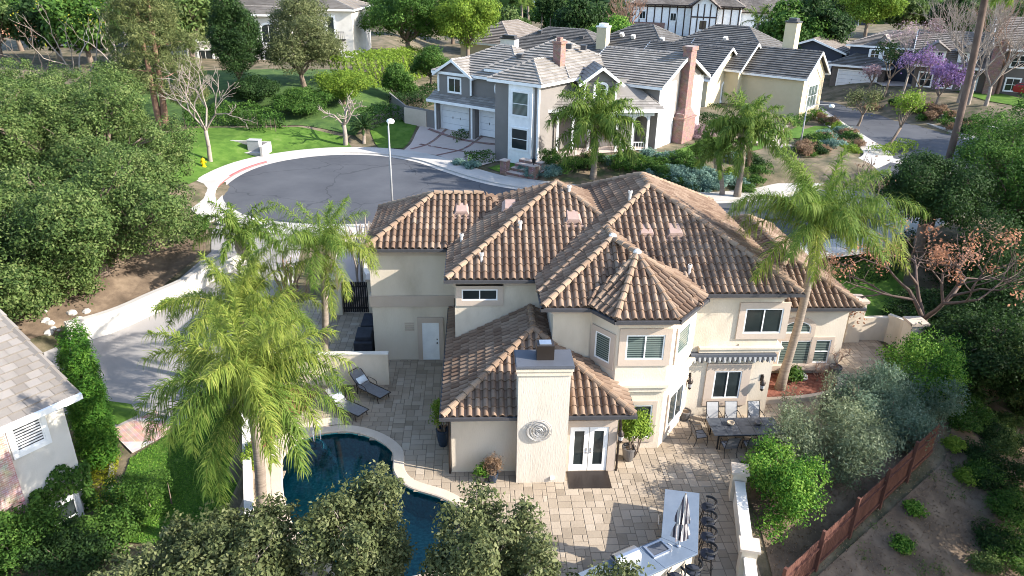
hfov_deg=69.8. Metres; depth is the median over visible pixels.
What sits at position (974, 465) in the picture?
slope undergrowth
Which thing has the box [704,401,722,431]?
dining chair
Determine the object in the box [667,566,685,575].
bar stool
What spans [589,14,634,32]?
garden tree
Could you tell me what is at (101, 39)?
sparse tree
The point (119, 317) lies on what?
retaining wall
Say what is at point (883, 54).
window
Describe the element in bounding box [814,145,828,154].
bed shrub
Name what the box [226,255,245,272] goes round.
garden wall
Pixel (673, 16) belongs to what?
window
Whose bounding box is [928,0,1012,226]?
tall palm
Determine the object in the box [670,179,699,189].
slope bush
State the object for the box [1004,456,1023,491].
slope weed
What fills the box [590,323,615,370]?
window
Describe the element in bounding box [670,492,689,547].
closed parasol
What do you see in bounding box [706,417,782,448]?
dining table
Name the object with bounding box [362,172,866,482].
tiled house
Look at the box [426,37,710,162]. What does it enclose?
grey house
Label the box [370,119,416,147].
lawn by drive
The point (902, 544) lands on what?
slope weed
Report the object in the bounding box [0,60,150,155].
oak tree
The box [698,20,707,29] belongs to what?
window
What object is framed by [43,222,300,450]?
driveway
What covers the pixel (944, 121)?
bank shrub
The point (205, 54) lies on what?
window
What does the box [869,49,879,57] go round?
window
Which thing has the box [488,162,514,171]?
front lawn
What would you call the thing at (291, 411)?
pool side bed
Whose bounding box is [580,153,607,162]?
slope bush
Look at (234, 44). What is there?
garden tree
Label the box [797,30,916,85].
navy house
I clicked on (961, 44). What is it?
leafless tree
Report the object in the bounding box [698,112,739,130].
chimney hedge
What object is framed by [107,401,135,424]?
drive strip lawn
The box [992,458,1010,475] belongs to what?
slope undergrowth
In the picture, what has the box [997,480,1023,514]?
slope undergrowth
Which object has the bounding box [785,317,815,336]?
window
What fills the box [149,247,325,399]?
queen palm
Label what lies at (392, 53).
tall hedge
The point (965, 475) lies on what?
slope weed
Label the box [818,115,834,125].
bed shrub
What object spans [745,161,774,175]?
slope bush
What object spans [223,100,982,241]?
street
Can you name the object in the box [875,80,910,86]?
blue house driveway
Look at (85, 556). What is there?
ivy bush
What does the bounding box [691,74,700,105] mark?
window
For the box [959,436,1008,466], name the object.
slope undergrowth
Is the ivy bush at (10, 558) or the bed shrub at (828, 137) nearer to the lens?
the ivy bush at (10, 558)
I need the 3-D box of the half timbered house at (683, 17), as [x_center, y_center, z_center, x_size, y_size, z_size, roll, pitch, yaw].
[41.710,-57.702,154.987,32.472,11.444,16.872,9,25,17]
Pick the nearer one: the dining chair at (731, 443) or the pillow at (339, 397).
the dining chair at (731, 443)
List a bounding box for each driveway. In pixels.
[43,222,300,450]
[405,126,498,164]
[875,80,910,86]
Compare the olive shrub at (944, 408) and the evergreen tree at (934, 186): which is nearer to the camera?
the olive shrub at (944, 408)
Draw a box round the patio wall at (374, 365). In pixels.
[271,351,389,386]
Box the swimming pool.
[265,418,475,575]
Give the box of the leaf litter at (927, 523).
[818,425,1023,575]
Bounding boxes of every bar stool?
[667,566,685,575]
[684,558,703,575]
[698,524,717,560]
[698,540,717,575]
[699,495,717,529]
[699,509,717,544]
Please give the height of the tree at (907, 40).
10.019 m
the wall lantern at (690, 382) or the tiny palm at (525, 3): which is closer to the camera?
the wall lantern at (690, 382)
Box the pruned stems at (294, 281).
[269,257,302,301]
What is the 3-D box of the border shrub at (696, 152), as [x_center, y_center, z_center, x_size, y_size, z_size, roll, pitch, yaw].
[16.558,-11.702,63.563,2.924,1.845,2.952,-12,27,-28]
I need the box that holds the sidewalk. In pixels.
[191,108,887,221]
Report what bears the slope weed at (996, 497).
on the dirt slope
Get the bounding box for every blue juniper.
[521,166,542,177]
[541,164,563,177]
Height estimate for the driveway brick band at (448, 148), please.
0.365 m
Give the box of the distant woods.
[98,0,943,23]
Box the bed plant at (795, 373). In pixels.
[788,364,806,382]
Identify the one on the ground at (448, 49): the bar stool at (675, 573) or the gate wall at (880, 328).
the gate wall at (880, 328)
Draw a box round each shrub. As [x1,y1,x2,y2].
[151,297,179,309]
[182,212,210,232]
[225,72,280,105]
[236,438,267,470]
[267,85,334,114]
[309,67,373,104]
[378,60,419,98]
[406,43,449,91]
[536,147,563,164]
[552,154,588,173]
[607,153,635,170]
[624,157,656,172]
[645,162,671,174]
[665,148,695,161]
[684,144,710,157]
[693,125,715,138]
[694,122,704,130]
[740,429,833,544]
[746,385,907,496]
[777,383,802,426]
[792,144,818,157]
[795,142,814,155]
[796,138,817,149]
[799,360,832,380]
[802,134,816,139]
[807,131,826,139]
[811,140,821,146]
[813,357,943,456]
[814,111,828,120]
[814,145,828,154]
[816,128,837,137]
[816,369,839,415]
[817,133,834,140]
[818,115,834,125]
[821,143,833,152]
[822,138,846,148]
[827,116,839,125]
[830,123,848,130]
[832,344,850,366]
[833,124,853,131]
[837,126,859,133]
[837,133,860,139]
[839,130,855,135]
[839,144,862,153]
[848,381,868,411]
[851,137,866,147]
[863,102,883,110]
[867,358,975,431]
[875,325,975,406]
[887,98,895,105]
[915,104,925,113]
[915,113,929,120]
[924,109,939,121]
[925,103,937,110]
[925,103,946,111]
[930,104,949,114]
[933,115,954,125]
[943,110,955,118]
[945,121,953,129]
[947,109,956,117]
[960,124,973,133]
[961,122,971,132]
[962,116,977,122]
[1012,83,1023,92]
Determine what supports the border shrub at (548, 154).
on the planting bed at (579, 176)
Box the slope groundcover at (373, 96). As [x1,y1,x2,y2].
[133,69,391,135]
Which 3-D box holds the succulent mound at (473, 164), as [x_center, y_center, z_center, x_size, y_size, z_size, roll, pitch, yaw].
[-3.497,-10.481,63.442,1.906,1.260,1.832,0,24,-3]
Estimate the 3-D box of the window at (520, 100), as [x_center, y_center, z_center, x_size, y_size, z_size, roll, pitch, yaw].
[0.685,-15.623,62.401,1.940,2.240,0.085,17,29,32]
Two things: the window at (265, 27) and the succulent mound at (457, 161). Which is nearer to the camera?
the succulent mound at (457, 161)
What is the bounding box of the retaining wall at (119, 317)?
[63,255,226,339]
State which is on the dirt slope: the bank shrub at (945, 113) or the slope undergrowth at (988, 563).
the slope undergrowth at (988, 563)
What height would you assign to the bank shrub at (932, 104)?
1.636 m
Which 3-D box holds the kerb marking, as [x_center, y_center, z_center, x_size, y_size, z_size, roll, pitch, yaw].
[-22.519,-9.421,60.596,0.886,0.138,8.226,5,24,9]
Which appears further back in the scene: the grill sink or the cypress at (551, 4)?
the cypress at (551, 4)
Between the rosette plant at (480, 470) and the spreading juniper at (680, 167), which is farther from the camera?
the spreading juniper at (680, 167)
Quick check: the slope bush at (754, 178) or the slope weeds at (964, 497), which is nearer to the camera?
the slope weeds at (964, 497)
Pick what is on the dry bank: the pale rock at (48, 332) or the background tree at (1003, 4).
the pale rock at (48, 332)
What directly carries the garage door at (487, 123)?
in the grey house at (504, 96)
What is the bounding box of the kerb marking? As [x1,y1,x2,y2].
[218,161,266,186]
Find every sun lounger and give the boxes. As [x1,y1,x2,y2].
[324,384,368,421]
[348,368,390,403]
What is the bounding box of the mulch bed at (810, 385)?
[767,373,836,396]
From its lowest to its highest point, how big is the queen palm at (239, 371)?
9.121 m
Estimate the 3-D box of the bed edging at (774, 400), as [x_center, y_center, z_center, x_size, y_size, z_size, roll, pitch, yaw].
[13.501,4.846,33.704,5.184,0.360,1.386,-13,27,-28]
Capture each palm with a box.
[131,280,359,514]
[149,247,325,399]
[190,196,287,279]
[252,196,381,350]
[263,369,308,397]
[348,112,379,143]
[511,0,534,17]
[515,0,536,18]
[543,78,647,179]
[686,130,749,194]
[694,87,796,196]
[723,144,930,390]
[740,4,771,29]
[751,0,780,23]
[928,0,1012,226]
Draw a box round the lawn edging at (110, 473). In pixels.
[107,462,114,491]
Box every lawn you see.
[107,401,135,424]
[119,402,238,544]
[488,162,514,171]
[606,137,732,155]
[785,126,840,137]
[821,256,903,315]
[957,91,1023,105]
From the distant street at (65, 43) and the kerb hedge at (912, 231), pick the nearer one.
the kerb hedge at (912, 231)
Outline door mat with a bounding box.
[566,471,611,488]
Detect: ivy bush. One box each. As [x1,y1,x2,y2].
[0,493,73,575]
[11,513,125,575]
[74,496,155,540]
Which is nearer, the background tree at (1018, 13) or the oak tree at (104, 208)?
the oak tree at (104, 208)
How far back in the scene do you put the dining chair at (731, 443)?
29.04 m
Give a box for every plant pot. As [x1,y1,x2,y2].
[436,425,447,446]
[487,470,498,483]
[622,442,636,461]
[680,407,690,420]
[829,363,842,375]
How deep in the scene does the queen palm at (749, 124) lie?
53.28 m
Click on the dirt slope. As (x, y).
(896, 515)
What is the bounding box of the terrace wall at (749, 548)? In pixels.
[728,462,760,575]
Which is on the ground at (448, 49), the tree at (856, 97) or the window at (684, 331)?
the tree at (856, 97)
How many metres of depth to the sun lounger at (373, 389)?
32.98 m
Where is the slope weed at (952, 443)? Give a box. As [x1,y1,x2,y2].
[938,434,968,453]
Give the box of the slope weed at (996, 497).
[981,488,1023,518]
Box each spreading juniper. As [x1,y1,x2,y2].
[654,170,688,182]
[665,173,711,191]
[666,163,693,173]
[683,166,717,178]
[684,178,727,192]
[702,172,736,183]
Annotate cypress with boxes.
[52,316,110,420]
[59,338,114,453]
[65,369,123,474]
[535,0,547,28]
[545,0,556,26]
[554,0,566,12]
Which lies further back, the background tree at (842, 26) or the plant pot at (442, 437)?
the background tree at (842, 26)
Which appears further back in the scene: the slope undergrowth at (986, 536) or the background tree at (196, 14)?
the background tree at (196, 14)
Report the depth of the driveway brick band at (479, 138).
69.95 m
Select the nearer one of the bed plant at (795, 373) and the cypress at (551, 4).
the bed plant at (795, 373)
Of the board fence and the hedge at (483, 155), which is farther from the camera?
the hedge at (483, 155)
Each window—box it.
[5,416,51,459]
[49,492,83,525]
[196,48,214,58]
[260,22,274,43]
[325,15,335,37]
[447,76,461,94]
[456,284,502,305]
[510,89,529,118]
[510,126,528,152]
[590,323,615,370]
[593,82,607,99]
[617,328,672,365]
[617,400,657,441]
[639,10,645,18]
[659,113,672,146]
[662,81,676,114]
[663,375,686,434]
[669,12,676,21]
[673,315,693,364]
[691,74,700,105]
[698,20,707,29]
[702,363,751,405]
[719,82,723,102]
[735,302,791,338]
[773,336,816,363]
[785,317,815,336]
[804,81,819,110]
[807,336,834,363]
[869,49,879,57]
[881,50,889,60]
[916,71,933,87]
[936,51,944,58]
[936,77,953,88]
[1002,77,1021,92]
[1009,54,1023,68]
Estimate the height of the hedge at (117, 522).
1.534 m
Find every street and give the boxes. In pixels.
[29,36,127,46]
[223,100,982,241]
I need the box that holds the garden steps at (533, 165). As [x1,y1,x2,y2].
[499,157,545,179]
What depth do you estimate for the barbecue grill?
22.68 m
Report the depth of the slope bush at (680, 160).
60.56 m
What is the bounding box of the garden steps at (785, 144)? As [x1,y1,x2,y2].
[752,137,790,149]
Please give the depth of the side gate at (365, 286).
40.27 m
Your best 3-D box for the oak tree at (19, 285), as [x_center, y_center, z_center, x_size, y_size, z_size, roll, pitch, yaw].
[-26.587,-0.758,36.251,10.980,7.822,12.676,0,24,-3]
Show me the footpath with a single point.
(942, 128)
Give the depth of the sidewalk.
62.25 m
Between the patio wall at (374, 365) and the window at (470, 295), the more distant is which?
the patio wall at (374, 365)
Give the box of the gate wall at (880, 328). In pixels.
[843,294,929,364]
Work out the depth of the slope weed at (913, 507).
27.72 m
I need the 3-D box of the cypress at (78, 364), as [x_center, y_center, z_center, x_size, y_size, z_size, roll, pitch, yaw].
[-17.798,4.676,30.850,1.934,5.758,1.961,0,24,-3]
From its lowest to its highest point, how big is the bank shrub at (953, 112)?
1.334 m
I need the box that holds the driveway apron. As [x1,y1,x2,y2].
[114,411,169,452]
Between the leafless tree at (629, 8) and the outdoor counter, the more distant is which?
the leafless tree at (629, 8)
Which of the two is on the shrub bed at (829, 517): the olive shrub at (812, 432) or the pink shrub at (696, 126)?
the olive shrub at (812, 432)
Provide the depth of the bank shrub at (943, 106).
84.92 m
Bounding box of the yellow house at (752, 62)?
[594,18,830,118]
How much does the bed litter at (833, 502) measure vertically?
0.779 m
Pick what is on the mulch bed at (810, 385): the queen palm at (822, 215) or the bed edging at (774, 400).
the queen palm at (822, 215)
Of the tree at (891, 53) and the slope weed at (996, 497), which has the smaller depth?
the slope weed at (996, 497)
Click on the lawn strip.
(754, 147)
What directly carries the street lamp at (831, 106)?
on the corner bed at (839, 148)
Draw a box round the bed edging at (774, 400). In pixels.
[766,371,841,403]
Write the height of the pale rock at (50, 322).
0.272 m
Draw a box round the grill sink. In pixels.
[643,539,671,558]
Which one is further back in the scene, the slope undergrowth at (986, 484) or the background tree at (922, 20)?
the background tree at (922, 20)
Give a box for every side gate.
[327,273,372,314]
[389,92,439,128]
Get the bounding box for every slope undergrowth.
[944,409,984,435]
[956,393,999,430]
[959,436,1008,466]
[962,455,1013,484]
[963,389,988,406]
[964,547,1008,575]
[970,517,1023,558]
[972,470,1004,491]
[977,415,1021,444]
[978,533,1023,575]
[980,431,1023,460]
[989,409,1023,430]
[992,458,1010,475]
[993,487,1023,512]
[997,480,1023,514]
[1006,396,1023,417]
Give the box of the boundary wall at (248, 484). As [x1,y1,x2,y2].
[242,414,253,513]
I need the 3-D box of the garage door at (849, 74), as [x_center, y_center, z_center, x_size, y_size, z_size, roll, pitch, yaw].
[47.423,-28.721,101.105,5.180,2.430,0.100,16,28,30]
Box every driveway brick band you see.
[411,128,446,148]
[419,144,492,154]
[428,128,494,144]
[437,136,482,154]
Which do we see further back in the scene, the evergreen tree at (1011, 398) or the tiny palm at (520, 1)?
the tiny palm at (520, 1)
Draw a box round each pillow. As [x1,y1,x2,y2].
[332,393,343,401]
[356,375,367,383]
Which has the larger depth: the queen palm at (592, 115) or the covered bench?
the queen palm at (592, 115)
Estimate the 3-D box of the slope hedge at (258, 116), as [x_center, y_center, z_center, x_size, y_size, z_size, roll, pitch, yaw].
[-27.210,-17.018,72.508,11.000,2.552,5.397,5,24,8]
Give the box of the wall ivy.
[27,459,99,511]
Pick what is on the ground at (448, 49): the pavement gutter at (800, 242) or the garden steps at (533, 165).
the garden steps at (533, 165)
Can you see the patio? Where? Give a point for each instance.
(593, 535)
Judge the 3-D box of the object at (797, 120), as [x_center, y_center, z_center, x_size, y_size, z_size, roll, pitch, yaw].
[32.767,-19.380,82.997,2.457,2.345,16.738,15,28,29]
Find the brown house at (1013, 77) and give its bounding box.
[911,16,1023,95]
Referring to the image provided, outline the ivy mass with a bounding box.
[0,493,49,574]
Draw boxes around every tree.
[0,0,21,57]
[0,22,57,78]
[0,55,103,92]
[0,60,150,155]
[0,76,69,170]
[0,77,201,191]
[0,140,207,298]
[0,181,108,321]
[1,0,36,50]
[5,0,80,60]
[8,0,105,81]
[29,0,136,66]
[66,2,127,70]
[94,0,211,125]
[139,0,217,60]
[154,53,253,161]
[204,0,267,80]
[261,0,347,86]
[318,91,366,144]
[356,0,451,66]
[428,0,503,55]
[428,397,447,431]
[495,3,531,24]
[527,0,568,28]
[549,0,607,29]
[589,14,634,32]
[606,0,646,23]
[618,407,656,457]
[754,0,833,49]
[792,0,858,43]
[823,0,851,16]
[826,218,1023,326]
[831,142,895,236]
[834,0,909,36]
[841,82,889,125]
[859,62,882,89]
[869,148,1002,261]
[873,35,924,97]
[881,0,931,29]
[881,284,981,319]
[882,18,949,97]
[886,82,932,147]
[897,40,947,93]
[899,319,1021,395]
[912,0,1023,102]
[913,0,944,28]
[915,3,1023,104]
[923,201,1023,300]
[925,295,1023,404]
[927,0,979,30]
[930,60,974,104]
[944,106,1023,248]
[949,267,1023,335]
[952,0,995,31]
[960,24,1023,105]
[965,0,1023,93]
[970,0,1023,32]
[971,86,1023,169]
[989,0,1022,13]
[994,341,1023,411]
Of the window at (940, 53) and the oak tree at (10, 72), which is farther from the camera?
the window at (940, 53)
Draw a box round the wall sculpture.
[526,420,551,441]
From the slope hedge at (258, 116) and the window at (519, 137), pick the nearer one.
the window at (519, 137)
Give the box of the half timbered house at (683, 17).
[630,0,793,35]
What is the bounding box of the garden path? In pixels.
[540,146,644,172]
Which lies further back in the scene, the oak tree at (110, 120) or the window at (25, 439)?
the oak tree at (110, 120)
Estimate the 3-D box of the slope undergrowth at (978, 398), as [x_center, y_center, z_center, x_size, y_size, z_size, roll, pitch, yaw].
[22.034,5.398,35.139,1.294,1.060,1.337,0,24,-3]
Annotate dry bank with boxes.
[6,212,205,338]
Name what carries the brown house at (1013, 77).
on the ground at (448, 49)
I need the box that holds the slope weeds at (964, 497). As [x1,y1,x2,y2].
[850,456,1006,575]
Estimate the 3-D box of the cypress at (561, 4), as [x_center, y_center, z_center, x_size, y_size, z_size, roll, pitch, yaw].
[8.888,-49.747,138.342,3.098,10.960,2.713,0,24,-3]
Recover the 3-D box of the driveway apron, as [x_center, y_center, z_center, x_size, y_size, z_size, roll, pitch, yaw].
[-16.396,6.348,32.725,2.404,0.129,2.015,21,31,38]
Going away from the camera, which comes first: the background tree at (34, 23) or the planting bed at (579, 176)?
the planting bed at (579, 176)
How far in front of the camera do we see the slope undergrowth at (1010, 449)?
32.07 m
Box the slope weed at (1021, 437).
[1001,425,1023,460]
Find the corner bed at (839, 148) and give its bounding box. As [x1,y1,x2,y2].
[798,146,860,157]
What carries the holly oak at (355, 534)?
on the ground at (448, 49)
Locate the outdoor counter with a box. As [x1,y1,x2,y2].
[578,489,698,575]
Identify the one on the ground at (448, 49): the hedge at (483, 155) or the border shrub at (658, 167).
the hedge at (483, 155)
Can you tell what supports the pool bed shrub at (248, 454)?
on the pool side bed at (291, 411)
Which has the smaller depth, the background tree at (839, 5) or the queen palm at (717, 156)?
the queen palm at (717, 156)
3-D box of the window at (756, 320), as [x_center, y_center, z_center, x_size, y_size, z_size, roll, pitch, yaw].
[10.318,1.346,30.190,2.096,1.660,0.085,0,24,-3]
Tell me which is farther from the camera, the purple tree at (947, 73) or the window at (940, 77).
the window at (940, 77)
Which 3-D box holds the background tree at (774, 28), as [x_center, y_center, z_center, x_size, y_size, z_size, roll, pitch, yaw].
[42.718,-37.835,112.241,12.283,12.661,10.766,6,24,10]
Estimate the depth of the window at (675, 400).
30.34 m
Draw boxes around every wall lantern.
[618,424,623,442]
[687,373,692,389]
[760,374,765,390]
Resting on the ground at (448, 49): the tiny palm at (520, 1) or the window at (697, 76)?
the tiny palm at (520, 1)
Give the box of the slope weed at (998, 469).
[977,457,1015,489]
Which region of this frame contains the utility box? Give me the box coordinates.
[230,138,271,156]
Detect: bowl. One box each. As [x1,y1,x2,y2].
[727,420,734,424]
[755,419,762,424]
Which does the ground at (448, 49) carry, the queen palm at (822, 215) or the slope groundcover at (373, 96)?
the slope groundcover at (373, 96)
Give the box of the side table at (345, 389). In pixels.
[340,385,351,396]
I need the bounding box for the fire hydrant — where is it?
[200,158,205,166]
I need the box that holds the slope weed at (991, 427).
[975,415,1013,438]
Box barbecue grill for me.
[610,545,641,568]
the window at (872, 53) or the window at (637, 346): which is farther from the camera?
the window at (872, 53)
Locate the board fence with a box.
[782,424,939,575]
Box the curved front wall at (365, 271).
[363,256,369,293]
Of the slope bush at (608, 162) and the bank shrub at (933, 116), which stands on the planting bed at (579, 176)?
the slope bush at (608, 162)
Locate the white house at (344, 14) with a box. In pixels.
[168,0,372,59]
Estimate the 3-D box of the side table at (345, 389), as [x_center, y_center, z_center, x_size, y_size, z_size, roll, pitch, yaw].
[-7.402,4.679,32.743,0.600,0.494,0.591,0,24,-3]
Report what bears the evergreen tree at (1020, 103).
on the ground at (448, 49)
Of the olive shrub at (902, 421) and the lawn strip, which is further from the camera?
the lawn strip
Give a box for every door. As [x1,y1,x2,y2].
[422,323,439,359]
[440,104,468,132]
[479,110,494,137]
[568,427,588,470]
[587,427,608,469]
[835,69,877,85]
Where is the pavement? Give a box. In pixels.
[215,198,1023,257]
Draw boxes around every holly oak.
[87,521,217,575]
[153,491,310,575]
[288,460,417,575]
[416,476,568,575]
[565,553,655,575]
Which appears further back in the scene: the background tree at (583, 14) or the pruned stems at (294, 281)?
the background tree at (583, 14)
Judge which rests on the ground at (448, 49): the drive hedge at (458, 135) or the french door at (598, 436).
the drive hedge at (458, 135)
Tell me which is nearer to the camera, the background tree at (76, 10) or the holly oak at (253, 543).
the holly oak at (253, 543)
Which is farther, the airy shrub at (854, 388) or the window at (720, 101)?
the window at (720, 101)
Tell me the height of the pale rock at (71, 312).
0.304 m
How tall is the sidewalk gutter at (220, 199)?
0.001 m
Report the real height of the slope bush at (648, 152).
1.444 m
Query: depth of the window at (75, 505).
27.51 m
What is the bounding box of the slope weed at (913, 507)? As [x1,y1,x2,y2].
[900,498,930,518]
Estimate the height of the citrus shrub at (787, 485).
3.385 m
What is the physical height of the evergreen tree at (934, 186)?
8.199 m
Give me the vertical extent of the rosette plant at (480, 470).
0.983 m
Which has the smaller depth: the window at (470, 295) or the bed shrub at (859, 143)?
the window at (470, 295)
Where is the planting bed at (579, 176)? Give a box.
[541,156,762,191]
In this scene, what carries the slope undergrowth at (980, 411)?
on the dirt slope
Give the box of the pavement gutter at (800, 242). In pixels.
[240,215,912,243]
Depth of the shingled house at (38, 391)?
26.05 m
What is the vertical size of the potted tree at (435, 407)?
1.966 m
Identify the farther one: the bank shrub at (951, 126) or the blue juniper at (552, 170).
the bank shrub at (951, 126)
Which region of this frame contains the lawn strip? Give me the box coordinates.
[734,138,763,150]
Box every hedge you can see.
[42,514,134,571]
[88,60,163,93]
[96,466,175,517]
[182,99,288,132]
[328,45,426,87]
[355,103,403,129]
[388,81,437,108]
[450,129,468,142]
[463,149,495,162]
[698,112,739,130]
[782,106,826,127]
[831,227,931,283]
[866,138,918,155]
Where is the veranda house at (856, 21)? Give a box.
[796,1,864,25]
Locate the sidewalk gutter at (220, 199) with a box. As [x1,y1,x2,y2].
[217,107,892,214]
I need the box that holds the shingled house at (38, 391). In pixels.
[0,309,87,525]
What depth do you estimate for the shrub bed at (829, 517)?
26.81 m
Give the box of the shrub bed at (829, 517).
[751,394,949,575]
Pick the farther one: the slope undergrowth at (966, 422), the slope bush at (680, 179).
the slope bush at (680, 179)
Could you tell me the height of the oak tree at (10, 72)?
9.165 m
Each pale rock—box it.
[44,329,53,335]
[45,320,54,324]
[66,310,76,315]
[82,308,90,313]
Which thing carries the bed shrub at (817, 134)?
on the corner bed at (839, 148)
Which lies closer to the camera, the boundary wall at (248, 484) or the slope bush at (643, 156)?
the boundary wall at (248, 484)
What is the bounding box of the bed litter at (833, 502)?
[754,414,942,575]
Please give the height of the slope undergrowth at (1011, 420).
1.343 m
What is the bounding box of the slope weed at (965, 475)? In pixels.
[951,464,981,486]
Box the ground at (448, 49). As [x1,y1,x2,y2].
[0,1,1023,575]
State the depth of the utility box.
66.45 m
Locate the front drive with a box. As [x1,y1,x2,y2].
[333,237,364,296]
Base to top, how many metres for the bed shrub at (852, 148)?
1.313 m
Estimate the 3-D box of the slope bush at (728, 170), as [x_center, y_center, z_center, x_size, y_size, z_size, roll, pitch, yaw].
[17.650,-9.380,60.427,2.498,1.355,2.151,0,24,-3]
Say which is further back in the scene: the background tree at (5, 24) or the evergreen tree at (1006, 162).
the background tree at (5, 24)
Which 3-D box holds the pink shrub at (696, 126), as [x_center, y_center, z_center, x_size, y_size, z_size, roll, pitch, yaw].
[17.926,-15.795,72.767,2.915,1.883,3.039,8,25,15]
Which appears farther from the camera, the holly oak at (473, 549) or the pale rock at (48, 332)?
the pale rock at (48, 332)
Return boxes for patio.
[224,299,884,575]
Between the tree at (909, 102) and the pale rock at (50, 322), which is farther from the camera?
the tree at (909, 102)
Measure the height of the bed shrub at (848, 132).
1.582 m
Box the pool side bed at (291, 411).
[251,389,315,486]
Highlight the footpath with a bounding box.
[927,123,1000,143]
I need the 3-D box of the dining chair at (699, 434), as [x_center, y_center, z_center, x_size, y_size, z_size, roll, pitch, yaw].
[7.571,5.875,29.951,0.735,1.058,0.634,-3,24,-9]
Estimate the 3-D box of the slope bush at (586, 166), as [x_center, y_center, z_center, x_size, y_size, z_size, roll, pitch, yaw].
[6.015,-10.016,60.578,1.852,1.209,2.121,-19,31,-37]
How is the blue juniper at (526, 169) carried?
on the ground at (448, 49)
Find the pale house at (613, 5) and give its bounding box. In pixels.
[518,0,632,13]
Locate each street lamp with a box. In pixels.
[386,119,394,200]
[800,104,834,139]
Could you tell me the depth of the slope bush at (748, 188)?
57.76 m
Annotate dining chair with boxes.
[688,418,707,446]
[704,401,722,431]
[719,437,741,458]
[724,401,741,417]
[741,437,762,456]
[747,400,764,416]
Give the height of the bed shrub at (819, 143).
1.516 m
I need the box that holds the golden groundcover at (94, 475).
[83,450,122,508]
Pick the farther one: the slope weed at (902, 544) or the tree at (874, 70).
the tree at (874, 70)
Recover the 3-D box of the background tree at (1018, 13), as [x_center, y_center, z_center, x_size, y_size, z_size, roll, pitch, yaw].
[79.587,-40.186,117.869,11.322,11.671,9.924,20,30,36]
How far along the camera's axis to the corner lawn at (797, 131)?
75.41 m
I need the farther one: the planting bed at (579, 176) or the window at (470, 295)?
the planting bed at (579, 176)
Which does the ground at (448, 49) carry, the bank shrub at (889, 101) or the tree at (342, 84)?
the bank shrub at (889, 101)
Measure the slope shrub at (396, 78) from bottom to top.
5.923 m
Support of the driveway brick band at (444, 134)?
on the grey house driveway at (424, 135)
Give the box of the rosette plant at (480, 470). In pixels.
[471,460,488,481]
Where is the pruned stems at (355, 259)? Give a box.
[342,215,370,288]
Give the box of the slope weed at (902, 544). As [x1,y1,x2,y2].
[887,531,917,555]
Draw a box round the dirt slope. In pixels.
[819,405,1023,575]
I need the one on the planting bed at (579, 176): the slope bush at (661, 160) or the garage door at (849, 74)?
the slope bush at (661, 160)
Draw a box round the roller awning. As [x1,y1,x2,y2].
[690,352,776,363]
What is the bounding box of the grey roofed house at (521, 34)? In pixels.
[456,19,611,56]
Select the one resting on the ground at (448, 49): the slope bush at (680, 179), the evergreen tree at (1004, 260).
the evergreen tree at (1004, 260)
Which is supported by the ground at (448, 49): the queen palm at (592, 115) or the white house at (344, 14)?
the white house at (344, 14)
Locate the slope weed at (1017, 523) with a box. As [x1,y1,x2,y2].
[982,504,1023,549]
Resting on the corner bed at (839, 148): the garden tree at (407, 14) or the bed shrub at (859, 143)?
the bed shrub at (859, 143)
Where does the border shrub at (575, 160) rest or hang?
on the planting bed at (579, 176)
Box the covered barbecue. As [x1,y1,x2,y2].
[353,327,374,350]
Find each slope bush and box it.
[572,160,597,169]
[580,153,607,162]
[603,154,623,165]
[638,155,658,163]
[639,147,663,157]
[642,168,655,175]
[655,156,672,164]
[656,151,672,159]
[660,173,686,182]
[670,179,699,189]
[672,157,697,166]
[675,159,701,169]
[690,166,712,173]
[716,167,734,175]
[729,177,755,185]
[735,182,756,192]
[743,173,766,185]
[745,153,771,166]
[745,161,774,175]
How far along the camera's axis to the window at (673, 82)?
66.75 m
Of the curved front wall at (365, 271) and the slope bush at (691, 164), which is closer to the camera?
the curved front wall at (365, 271)
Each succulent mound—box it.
[450,158,464,164]
[461,159,481,169]
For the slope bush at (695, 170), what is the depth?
59.89 m
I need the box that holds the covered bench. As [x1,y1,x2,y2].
[360,313,373,329]
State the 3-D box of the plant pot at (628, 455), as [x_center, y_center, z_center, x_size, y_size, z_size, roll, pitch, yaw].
[4.596,6.507,28.945,0.572,0.620,0.572,0,24,-3]
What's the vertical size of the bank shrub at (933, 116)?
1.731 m
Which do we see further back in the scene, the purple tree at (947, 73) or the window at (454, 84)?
the purple tree at (947, 73)

